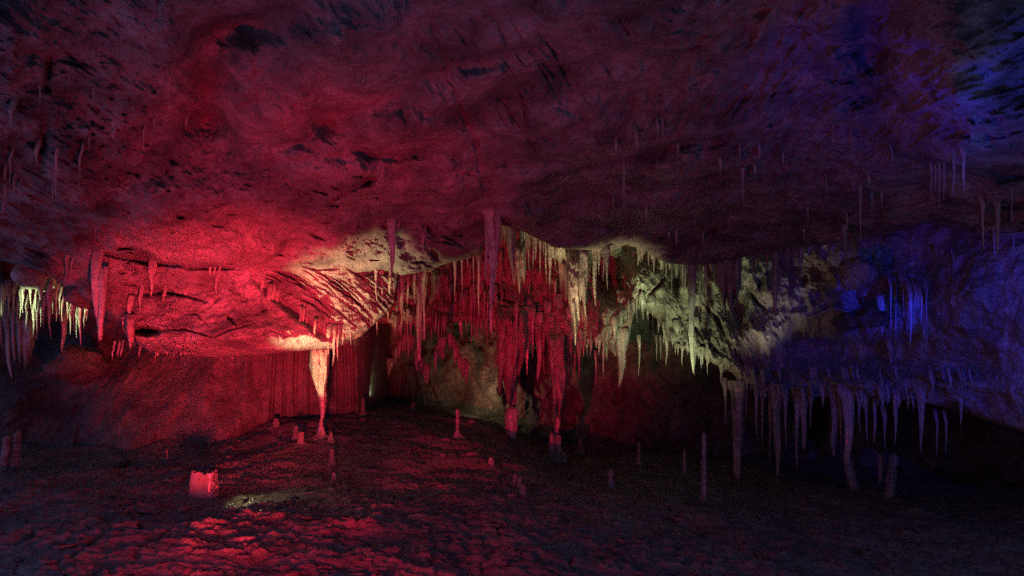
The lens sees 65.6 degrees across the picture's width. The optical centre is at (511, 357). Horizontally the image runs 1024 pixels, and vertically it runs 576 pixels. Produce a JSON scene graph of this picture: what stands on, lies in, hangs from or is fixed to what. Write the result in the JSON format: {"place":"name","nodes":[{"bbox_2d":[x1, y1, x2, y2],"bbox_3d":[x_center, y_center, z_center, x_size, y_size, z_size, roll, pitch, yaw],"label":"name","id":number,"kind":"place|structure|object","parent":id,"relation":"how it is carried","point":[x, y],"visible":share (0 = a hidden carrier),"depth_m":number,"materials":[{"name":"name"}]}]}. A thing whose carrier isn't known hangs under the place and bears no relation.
{"place":"outdoors","nodes":[
{"label":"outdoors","id":0,"kind":"place"},
{"bbox_2d":[0,260,389,450],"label":"fluted wall","id":1,"kind":"structure","parent":0,"point":[130,399],"depth_m":19.53,"materials":[{"name":"stone"}]},
{"bbox_2d":[40,344,108,385],"bbox_3d":[-10.189,0.175,18.613,1.330,0.976,2.062,0,0,0],"label":"boulder","id":2,"kind":"object","parent":1,"relation":"attached to","point":[76,365],"visible":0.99,"depth_m":18.12,"materials":[{"name":"stone"}]},
{"bbox_2d":[0,0,1023,357],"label":"cave ceiling","id":3,"kind":"structure","parent":0,"point":[306,152],"depth_m":10.92,"materials":[{"name":"stone"}]},
{"bbox_2d":[0,283,3,323],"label":"flowstone curtain","id":4,"kind":"object","parent":3,"relation":"hanging from","point":[1,299],"visible":1,"depth_m":15.33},
{"bbox_2d":[2,306,12,377],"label":"stalactite","id":5,"kind":"object","parent":3,"relation":"hanging from","point":[6,318],"visible":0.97,"depth_m":16.77},
{"bbox_2d":[4,280,10,308],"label":"stalactite","id":6,"kind":"object","parent":3,"relation":"hanging from","point":[7,283],"visible":0.86,"depth_m":15.65},
{"bbox_2d":[11,281,17,315],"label":"stalactite","id":7,"kind":"object","parent":3,"relation":"hanging from","point":[14,287],"visible":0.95,"depth_m":15.73},
{"bbox_2d":[10,306,19,361],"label":"stalactite","id":8,"kind":"object","parent":3,"relation":"hanging from","point":[13,330],"visible":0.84,"depth_m":17.21},
{"bbox_2d":[15,312,34,369],"bbox_3d":[-10.374,-0.349,16.890,0.378,1.242,0.692,0,0,-22],"label":"fluted stalactite","id":9,"kind":"object","parent":3,"relation":"hanging from","point":[25,341],"visible":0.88,"depth_m":16.79},
{"bbox_2d":[10,264,56,291],"bbox_3d":[-9.125,-1.571,15.202,0.607,0.610,1.260,0,0,0],"label":"rock bulge","id":10,"kind":"object","parent":3,"relation":"attached to","point":[25,277],"visible":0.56,"depth_m":14.79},
{"bbox_2d":[38,274,47,326],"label":"stalactite","id":11,"kind":"object","parent":10,"relation":"hanging from","point":[41,286],"visible":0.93,"depth_m":15.02},
{"bbox_2d":[48,288,55,338],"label":"stalactite","id":12,"kind":"object","parent":3,"relation":"hanging from","point":[52,294],"visible":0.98,"depth_m":14.99},
{"bbox_2d":[60,309,68,350],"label":"stalactite","id":13,"kind":"object","parent":3,"relation":"hanging from","point":[64,320],"visible":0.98,"depth_m":17.27},
{"bbox_2d":[64,254,70,285],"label":"stalactite","id":14,"kind":"object","parent":3,"relation":"hanging from","point":[66,259],"visible":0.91,"depth_m":14.44},
{"bbox_2d":[64,287,93,308],"bbox_3d":[-8.041,-1.136,15.010,0.537,0.451,1.094,0,0,0],"label":"rock bulge","id":15,"kind":"object","parent":3,"relation":"attached to","point":[73,297],"visible":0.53,"depth_m":14.59,"materials":[{"name":"stone"}]},
{"bbox_2d":[77,307,81,344],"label":"stalactite","id":16,"kind":"object","parent":3,"relation":"hanging from","point":[79,311],"visible":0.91,"depth_m":15.49},
{"bbox_2d":[90,246,104,340],"bbox_3d":[-7.401,-1.143,14.238,0.194,1.688,0.300,0,0,0],"label":"stalactite","id":17,"kind":"object","parent":3,"relation":"hanging from","point":[97,259],"visible":0.78,"depth_m":14.12},
{"bbox_2d":[98,267,110,338],"bbox_3d":[-7.247,-0.969,14.142,0.164,1.295,0.262,0,0,0],"label":"stalactite","id":18,"kind":"object","parent":3,"relation":"hanging from","point":[104,275],"visible":1,"depth_m":14.05},
{"bbox_2d":[126,315,134,349],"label":"stalactite","id":19,"kind":"object","parent":3,"relation":"hanging from","point":[130,326],"visible":1,"depth_m":14.64},
{"bbox_2d":[127,295,135,314],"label":"stalactite","id":20,"kind":"object","parent":3,"relation":"hanging from","point":[131,300],"visible":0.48,"depth_m":14.90},
{"bbox_2d":[148,260,157,295],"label":"stalactite","id":21,"kind":"object","parent":3,"relation":"hanging from","point":[152,266],"visible":1,"depth_m":14.67},
{"bbox_2d":[309,349,329,421],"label":"dripstone column","id":22,"kind":"structure","parent":3,"relation":"hanging from","point":[319,361],"depth_m":16.69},
{"bbox_2d":[326,324,332,354],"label":"stalactite","id":23,"kind":"object","parent":3,"relation":"hanging from","point":[329,327],"visible":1,"depth_m":15.54},
{"bbox_2d":[331,325,337,366],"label":"stalactite","id":24,"kind":"object","parent":3,"relation":"hanging from","point":[334,332],"visible":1,"depth_m":15.57},
{"bbox_2d":[335,324,340,359],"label":"stalactite","id":25,"kind":"object","parent":3,"relation":"hanging from","point":[338,334],"visible":1,"depth_m":15.65},
{"bbox_2d":[386,218,396,276],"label":"stalactite","id":26,"kind":"object","parent":3,"relation":"hanging from","point":[391,226],"visible":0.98,"depth_m":14.31},
{"bbox_2d":[399,274,406,324],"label":"stalactite","id":27,"kind":"object","parent":3,"relation":"hanging from","point":[402,278],"visible":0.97,"depth_m":16.93},
{"bbox_2d":[416,271,423,360],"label":"stalactite","id":28,"kind":"object","parent":3,"relation":"hanging from","point":[419,308],"visible":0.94,"depth_m":17.35},
{"bbox_2d":[422,270,426,336],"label":"stalactite","id":29,"kind":"object","parent":3,"relation":"hanging from","point":[424,275],"visible":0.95,"depth_m":17.38},
{"bbox_2d":[476,247,482,309],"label":"stalactite","id":30,"kind":"object","parent":3,"relation":"hanging from","point":[479,259],"visible":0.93,"depth_m":17.04},
{"bbox_2d":[484,215,488,278],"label":"stalactite","id":31,"kind":"object","parent":3,"relation":"hanging from","point":[486,245],"visible":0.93,"depth_m":14.23},
{"bbox_2d":[480,207,497,333],"bbox_3d":[-0.328,-1.644,14.301,0.404,2.428,0.386,0,0,16],"label":"stalactite","id":32,"kind":"object","parent":3,"relation":"hanging from","point":[490,227],"visible":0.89,"depth_m":14.18},
{"bbox_2d":[1,0,978,413],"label":"dripstones","id":33,"kind":"object","parent":3,"relation":"hanging from","point":[463,294],"visible":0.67,"depth_m":19.38,"materials":[{"name":"stone"}]},
{"bbox_2d":[721,378,727,424],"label":"stalactite","id":34,"kind":"object","parent":33,"relation":"hanging from","point":[724,385],"visible":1,"depth_m":20.12},
{"bbox_2d":[494,208,500,264],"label":"stalactite","id":35,"kind":"object","parent":3,"relation":"hanging from","point":[497,216],"visible":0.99,"depth_m":14.06},
{"bbox_2d":[506,226,516,279],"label":"stalactite","id":36,"kind":"object","parent":3,"relation":"hanging from","point":[511,232],"visible":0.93,"depth_m":16.98},
{"bbox_2d":[511,241,525,293],"bbox_3d":[0.142,-2.091,18.297,0.368,1.231,0.646,0,0,0],"label":"flowstone drapery","id":37,"kind":"object","parent":3,"relation":"hanging from","point":[520,261],"visible":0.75,"depth_m":18.14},
{"bbox_2d":[551,246,565,262],"bbox_3d":[1.068,-2.475,18.142,0.453,0.619,0.933,0,0,0],"label":"flowstone lump","id":38,"kind":"object","parent":3,"relation":"attached to","point":[560,254],"visible":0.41,"depth_m":17.97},
{"bbox_2d":[567,249,580,344],"bbox_3d":[1.396,-1.382,17.904,0.315,2.244,0.809,0,0,0],"label":"flowstone drapery","id":39,"kind":"object","parent":3,"relation":"hanging from","point":[572,279],"visible":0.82,"depth_m":17.64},
{"bbox_2d":[578,249,589,317],"bbox_3d":[1.599,-1.711,17.628,0.283,1.645,0.525,0,0,0],"label":"flowstone drapery","id":40,"kind":"object","parent":3,"relation":"hanging from","point":[583,267],"visible":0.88,"depth_m":17.47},
{"bbox_2d":[591,250,597,305],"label":"stalactite","id":41,"kind":"object","parent":3,"relation":"hanging from","point":[594,259],"visible":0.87,"depth_m":17.80},
{"bbox_2d":[603,244,610,288],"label":"stalactite","id":42,"kind":"object","parent":3,"relation":"hanging from","point":[607,250],"visible":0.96,"depth_m":17.16},
{"bbox_2d":[636,335,640,375],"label":"stalactite","id":43,"kind":"object","parent":3,"relation":"hanging from","point":[638,337],"visible":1,"depth_m":21.01},
{"bbox_2d":[687,265,696,372],"bbox_3d":[4.123,-1.055,18.261,0.303,2.824,0.368,0,0,0],"label":"stalactite","id":44,"kind":"object","parent":3,"relation":"hanging from","point":[691,275],"visible":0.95,"depth_m":18.14},
{"bbox_2d":[697,264,702,306],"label":"stalactite","id":45,"kind":"object","parent":3,"relation":"hanging from","point":[699,268],"visible":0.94,"depth_m":18.50},
{"bbox_2d":[703,264,708,301],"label":"stalactite","id":46,"kind":"object","parent":3,"relation":"hanging from","point":[706,270],"visible":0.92,"depth_m":18.33},
{"bbox_2d":[713,258,741,321],"bbox_3d":[4.980,-1.640,18.261,0.716,1.619,0.895,0,0,0],"label":"flowstone drapery","id":47,"kind":"object","parent":3,"relation":"hanging from","point":[727,277],"visible":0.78,"depth_m":18.04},
{"bbox_2d":[740,167,745,206],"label":"stalactite","id":48,"kind":"object","parent":3,"relation":"hanging from","point":[742,175],"visible":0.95,"depth_m":12.74},
{"bbox_2d":[771,252,778,316],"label":"stalactite","id":49,"kind":"object","parent":3,"relation":"hanging from","point":[775,261],"visible":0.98,"depth_m":17.96},
{"bbox_2d":[841,224,848,269],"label":"stalactite","id":50,"kind":"object","parent":3,"relation":"hanging from","point":[844,231],"visible":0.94,"depth_m":14.93},
{"bbox_2d":[858,185,862,234],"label":"stalactite","id":51,"kind":"object","parent":3,"relation":"hanging from","point":[860,195],"visible":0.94,"depth_m":12.60},
{"bbox_2d":[874,295,884,335],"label":"stalactite","id":52,"kind":"object","parent":3,"relation":"hanging from","point":[879,301],"visible":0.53,"depth_m":18.35},
{"bbox_2d":[887,275,892,336],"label":"stalactite","id":53,"kind":"object","parent":3,"relation":"hanging from","point":[889,278],"visible":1,"depth_m":18.09},
{"bbox_2d":[904,282,912,348],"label":"stalactite","id":54,"kind":"object","parent":3,"relation":"hanging from","point":[908,285],"visible":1,"depth_m":17.11},
{"bbox_2d":[951,155,956,196],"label":"stalactite","id":55,"kind":"object","parent":3,"relation":"hanging from","point":[953,158],"visible":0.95,"depth_m":9.52},
{"bbox_2d":[959,148,966,188],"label":"stalactite","id":56,"kind":"object","parent":3,"relation":"hanging from","point":[963,156],"visible":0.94,"depth_m":8.97},
{"bbox_2d":[978,195,985,249],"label":"stalactite","id":57,"kind":"object","parent":3,"relation":"hanging from","point":[982,203],"visible":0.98,"depth_m":11.42},
{"bbox_2d":[992,200,1000,253],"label":"stalactite","id":58,"kind":"object","parent":3,"relation":"hanging from","point":[997,207],"visible":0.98,"depth_m":11.28},
{"bbox_2d":[0,401,1023,575],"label":"cave floor","id":59,"kind":"structure","parent":0,"point":[972,523],"depth_m":12.72,"materials":[{"name":"stone"}]},
{"bbox_2d":[0,436,11,470],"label":"stalagmite","id":60,"kind":"object","parent":59,"relation":"on","point":[6,442],"visible":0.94,"depth_m":14.95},
{"bbox_2d":[9,430,21,470],"bbox_3d":[-9.448,1.942,15.102,0.270,1.136,0.233,0,0,0],"label":"stalagmite","id":61,"kind":"object","parent":59,"relation":"on","point":[15,456],"visible":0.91,"depth_m":15.05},
{"bbox_2d":[187,469,218,499],"bbox_3d":[-4.814,2.012,12.400,0.438,0.548,0.352,0,0,0],"label":"broken stump","id":62,"kind":"object","parent":59,"relation":"on","point":[203,484],"visible":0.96,"depth_m":12.26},
{"bbox_2d":[311,419,328,440],"bbox_3d":[-4.064,1.754,16.888,0.539,0.906,0.533,0,0,0],"label":"stalagmite","id":63,"kind":"object","parent":59,"relation":"on","point":[320,433],"visible":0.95,"depth_m":16.84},
{"bbox_2d":[326,448,338,465],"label":"stalagmite","id":64,"kind":"object","parent":59,"relation":"on","point":[332,461],"visible":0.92,"depth_m":14.86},
{"bbox_2d":[358,398,368,415],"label":"stalagmite","id":65,"kind":"object","parent":59,"relation":"on","point":[363,412],"visible":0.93,"depth_m":19.96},
{"bbox_2d":[450,409,465,438],"bbox_3d":[-1.193,1.650,17.578,0.352,1.047,0.316,0,0,0],"label":"stalagmite","id":66,"kind":"object","parent":59,"relation":"on","point":[457,434],"visible":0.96,"depth_m":17.56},
{"bbox_2d":[0,408,933,575],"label":"rubble","id":67,"kind":"object","parent":59,"relation":"on","point":[118,526],"visible":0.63,"depth_m":10.55,"materials":[{"name":"stone"}]},
{"bbox_2d":[504,406,518,440],"bbox_3d":[0.000,2.211,20.964,0.563,1.867,0.512,0,0,0],"label":"stalagmite","id":68,"kind":"object","parent":59,"relation":"on","point":[511,421],"visible":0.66,"depth_m":20.83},
{"bbox_2d":[546,432,562,462],"bbox_3d":[1.063,2.523,20.748,0.545,1.149,0.507,0,0,0],"label":"stalagmite","id":69,"kind":"object","parent":59,"relation":"on","point":[552,451],"visible":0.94,"depth_m":20.64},
{"bbox_2d":[555,434,566,461],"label":"stalagmite","id":70,"kind":"object","parent":59,"relation":"on","point":[558,445],"visible":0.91,"depth_m":20.75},
{"bbox_2d":[574,437,585,454],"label":"stalagmite","id":71,"kind":"object","parent":59,"relation":"on","point":[581,450],"visible":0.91,"depth_m":23.04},
{"bbox_2d":[607,468,616,489],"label":"stalagmite","id":72,"kind":"object","parent":59,"relation":"on","point":[610,481],"visible":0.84,"depth_m":16.26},
{"bbox_2d":[635,441,644,465],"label":"stalagmite","id":73,"kind":"object","parent":59,"relation":"on","point":[638,460],"visible":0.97,"depth_m":20.95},
{"bbox_2d":[681,449,687,474],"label":"stalagmite","id":74,"kind":"object","parent":59,"relation":"on","point":[684,469],"visible":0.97,"depth_m":20.07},
{"bbox_2d":[700,431,706,504],"bbox_3d":[3.617,2.108,14.993,0.134,1.486,0.132,0,0,0],"label":"stalagmite","id":75,"kind":"object","parent":59,"relation":"on","point":[703,496],"visible":0.99,"depth_m":14.96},
{"bbox_2d":[841,449,858,489],"bbox_3d":[7.977,2.829,18.713,0.485,1.357,0.321,0,0,0],"label":"stalagmite","id":76,"kind":"object","parent":59,"relation":"on","point":[851,475],"visible":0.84,"depth_m":18.61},
{"bbox_2d":[877,453,882,483],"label":"stalagmite","id":77,"kind":"object","parent":59,"relation":"on","point":[880,468],"visible":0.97,"depth_m":20.16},
{"bbox_2d":[883,453,898,497],"bbox_3d":[8.529,2.856,17.900,0.366,1.417,0.314,0,0,0],"label":"stalagmite","id":78,"kind":"object","parent":59,"relation":"on","point":[891,476],"visible":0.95,"depth_m":17.84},
{"bbox_2d":[378,223,1023,432],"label":"ceiling","id":79,"kind":"structure","parent":0,"point":[975,313],"depth_m":19.53,"materials":[{"name":"stone"}]},
{"bbox_2d":[411,272,428,303],"bbox_3d":[-2.684,-1.615,23.011,0.555,1.970,0.980,0,0,0],"label":"flowstone drapery","id":80,"kind":"object","parent":79,"relation":"hanging from","point":[426,288],"visible":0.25,"depth_m":22.85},
{"bbox_2d":[431,270,449,303],"bbox_3d":[-2.035,-1.755,22.558,0.562,1.534,0.793,0,0,0],"label":"flowstone drapery","id":81,"kind":"object","parent":79,"relation":"hanging from","point":[440,282],"visible":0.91,"depth_m":22.41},
{"bbox_2d":[475,255,489,288],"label":"flowstone drapery","id":82,"kind":"object","parent":79,"relation":"hanging from","point":[483,273],"visible":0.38,"depth_m":22.21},
{"bbox_2d":[498,250,502,286],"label":"stalactite","id":83,"kind":"object","parent":79,"relation":"hanging from","point":[500,254],"visible":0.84,"depth_m":22.22},
{"bbox_2d":[494,307,527,407],"bbox_3d":[-0.014,0.039,20.795,0.900,2.776,1.693,0,0,0],"label":"flowstone drapery","id":84,"kind":"object","parent":79,"relation":"hanging from","point":[511,350],"visible":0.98,"depth_m":20.45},
{"bbox_2d":[522,306,532,371],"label":"stalactite","id":85,"kind":"object","parent":79,"relation":"hanging from","point":[526,308],"visible":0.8,"depth_m":20.86},
{"bbox_2d":[521,263,534,288],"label":"flowstone drapery","id":86,"kind":"object","parent":79,"relation":"hanging from","point":[528,273],"visible":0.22,"depth_m":22.14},
{"bbox_2d":[529,308,535,357],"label":"stalactite","id":87,"kind":"object","parent":79,"relation":"hanging from","point":[532,313],"visible":1,"depth_m":20.78},
{"bbox_2d":[530,260,544,288],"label":"flowstone drapery","id":88,"kind":"object","parent":79,"relation":"hanging from","point":[537,276],"visible":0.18,"depth_m":22.20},
{"bbox_2d":[534,312,544,380],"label":"stalactite","id":89,"kind":"object","parent":79,"relation":"hanging from","point":[539,321],"visible":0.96,"depth_m":20.92},
{"bbox_2d":[547,273,557,311],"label":"flowstone drapery","id":90,"kind":"object","parent":79,"relation":"hanging from","point":[552,289],"visible":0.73,"depth_m":21.11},
{"bbox_2d":[547,329,567,435],"bbox_3d":[1.197,0.705,20.770,0.545,2.910,1.507,0,0,0],"label":"flowstone drapery","id":91,"kind":"object","parent":79,"relation":"hanging from","point":[557,357],"visible":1,"depth_m":20.36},
{"bbox_2d":[557,259,567,306],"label":"stalactite","id":92,"kind":"object","parent":79,"relation":"hanging from","point":[562,272],"visible":0.66,"depth_m":20.98},
{"bbox_2d":[610,316,616,347],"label":"stalactite","id":93,"kind":"object","parent":79,"relation":"hanging from","point":[614,322],"visible":1,"depth_m":20.11},
{"bbox_2d":[614,328,628,387],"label":"stalactite","id":94,"kind":"object","parent":79,"relation":"hanging from","point":[622,338],"visible":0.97,"depth_m":20.48},
{"bbox_2d":[616,291,627,303],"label":"flowstone drapery","id":95,"kind":"object","parent":79,"relation":"hanging from","point":[621,296],"visible":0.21,"depth_m":21.18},
{"bbox_2d":[727,380,745,477],"bbox_3d":[5.688,1.876,20.029,0.484,2.606,0.587,0,0,0],"label":"stalactite","id":96,"kind":"object","parent":79,"relation":"hanging from","point":[738,409],"visible":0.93,"depth_m":19.85},
{"bbox_2d":[752,386,758,436],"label":"stalactite","id":97,"kind":"object","parent":79,"relation":"hanging from","point":[756,395],"visible":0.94,"depth_m":19.67},
{"bbox_2d":[759,389,763,439],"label":"stalactite","id":98,"kind":"object","parent":79,"relation":"hanging from","point":[762,403],"visible":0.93,"depth_m":19.61},
{"bbox_2d":[767,393,771,464],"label":"stalactite","id":99,"kind":"object","parent":79,"relation":"hanging from","point":[769,411],"visible":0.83,"depth_m":19.56},
{"bbox_2d":[767,384,784,476],"bbox_3d":[6.374,1.764,19.310,0.432,2.258,0.427,0,0,-43],"label":"stalactite","id":100,"kind":"object","parent":79,"relation":"hanging from","point":[776,404],"visible":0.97,"depth_m":19.19},
{"bbox_2d":[783,387,788,441],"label":"stalactite","id":101,"kind":"object","parent":79,"relation":"hanging from","point":[785,405],"visible":0.94,"depth_m":19.14},
{"bbox_2d":[790,387,799,468],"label":"stalactite","id":102,"kind":"object","parent":79,"relation":"hanging from","point":[796,404],"visible":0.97,"depth_m":19.05},
{"bbox_2d":[794,386,807,449],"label":"stalactite","id":103,"kind":"object","parent":79,"relation":"hanging from","point":[803,414],"visible":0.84,"depth_m":18.94},
{"bbox_2d":[826,386,838,456],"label":"stalactite","id":104,"kind":"object","parent":79,"relation":"hanging from","point":[834,401],"visible":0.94,"depth_m":18.43},
{"bbox_2d":[839,400,842,444],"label":"stalactite","id":105,"kind":"object","parent":79,"relation":"hanging from","point":[841,416],"visible":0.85,"depth_m":18.27},
{"bbox_2d":[836,386,855,465],"bbox_3d":[7.595,1.554,18.065,0.424,1.809,0.459,0,0,0],"label":"stalactite","id":106,"kind":"object","parent":79,"relation":"hanging from","point":[848,409],"visible":0.98,"depth_m":17.91},
{"bbox_2d":[838,256,875,290],"bbox_3d":[7.755,-1.893,17.739,0.665,0.782,1.310,0,0,0],"label":"boulder","id":107,"kind":"object","parent":79,"relation":"attached to","point":[859,273],"visible":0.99,"depth_m":17.48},
{"bbox_2d":[865,399,869,438],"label":"stalactite","id":108,"kind":"object","parent":79,"relation":"hanging from","point":[866,416],"visible":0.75,"depth_m":18.07},
{"bbox_2d":[871,399,877,439],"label":"stalactite","id":109,"kind":"object","parent":79,"relation":"hanging from","point":[874,405],"visible":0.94,"depth_m":17.89},
{"bbox_2d":[880,406,886,443],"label":"stalactite","id":110,"kind":"object","parent":79,"relation":"hanging from","point":[884,414],"visible":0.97,"depth_m":18.00},
{"bbox_2d":[885,339,892,362],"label":"stalactite","id":111,"kind":"object","parent":79,"relation":"hanging from","point":[889,345],"visible":0.94,"depth_m":18.85},
{"bbox_2d":[890,385,897,444],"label":"stalactite","id":112,"kind":"object","parent":79,"relation":"hanging from","point":[894,401],"visible":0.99,"depth_m":17.65},
{"bbox_2d":[891,276,897,352],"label":"stalactite","id":113,"kind":"object","parent":79,"relation":"hanging from","point":[894,286],"visible":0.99,"depth_m":18.17},
{"bbox_2d":[912,385,925,449],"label":"stalactite","id":114,"kind":"object","parent":79,"relation":"hanging from","point":[920,393],"visible":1,"depth_m":16.87},
{"bbox_2d":[922,278,928,330],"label":"stalactite","id":115,"kind":"object","parent":79,"relation":"hanging from","point":[925,284],"visible":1,"depth_m":17.11},
{"bbox_2d":[932,409,938,451],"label":"stalactite","id":116,"kind":"object","parent":79,"relation":"hanging from","point":[935,413],"visible":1,"depth_m":17.13},
{"bbox_2d":[941,409,947,452],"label":"stalactite","id":117,"kind":"object","parent":79,"relation":"hanging from","point":[944,417],"visible":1,"depth_m":17.17},
{"bbox_2d":[389,308,1023,482],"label":"wall","id":118,"kind":"structure","parent":0,"point":[673,403],"depth_m":24.45,"materials":[{"name":"stone"}]},
{"bbox_2d":[854,305,888,327],"bbox_3d":[7.782,-0.883,17.256,0.692,0.477,1.138,0,0,19],"label":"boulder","id":119,"kind":"object","parent":118,"relation":"attached to","point":[869,316],"visible":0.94,"depth_m":16.90,"materials":[{"name":"stone"}]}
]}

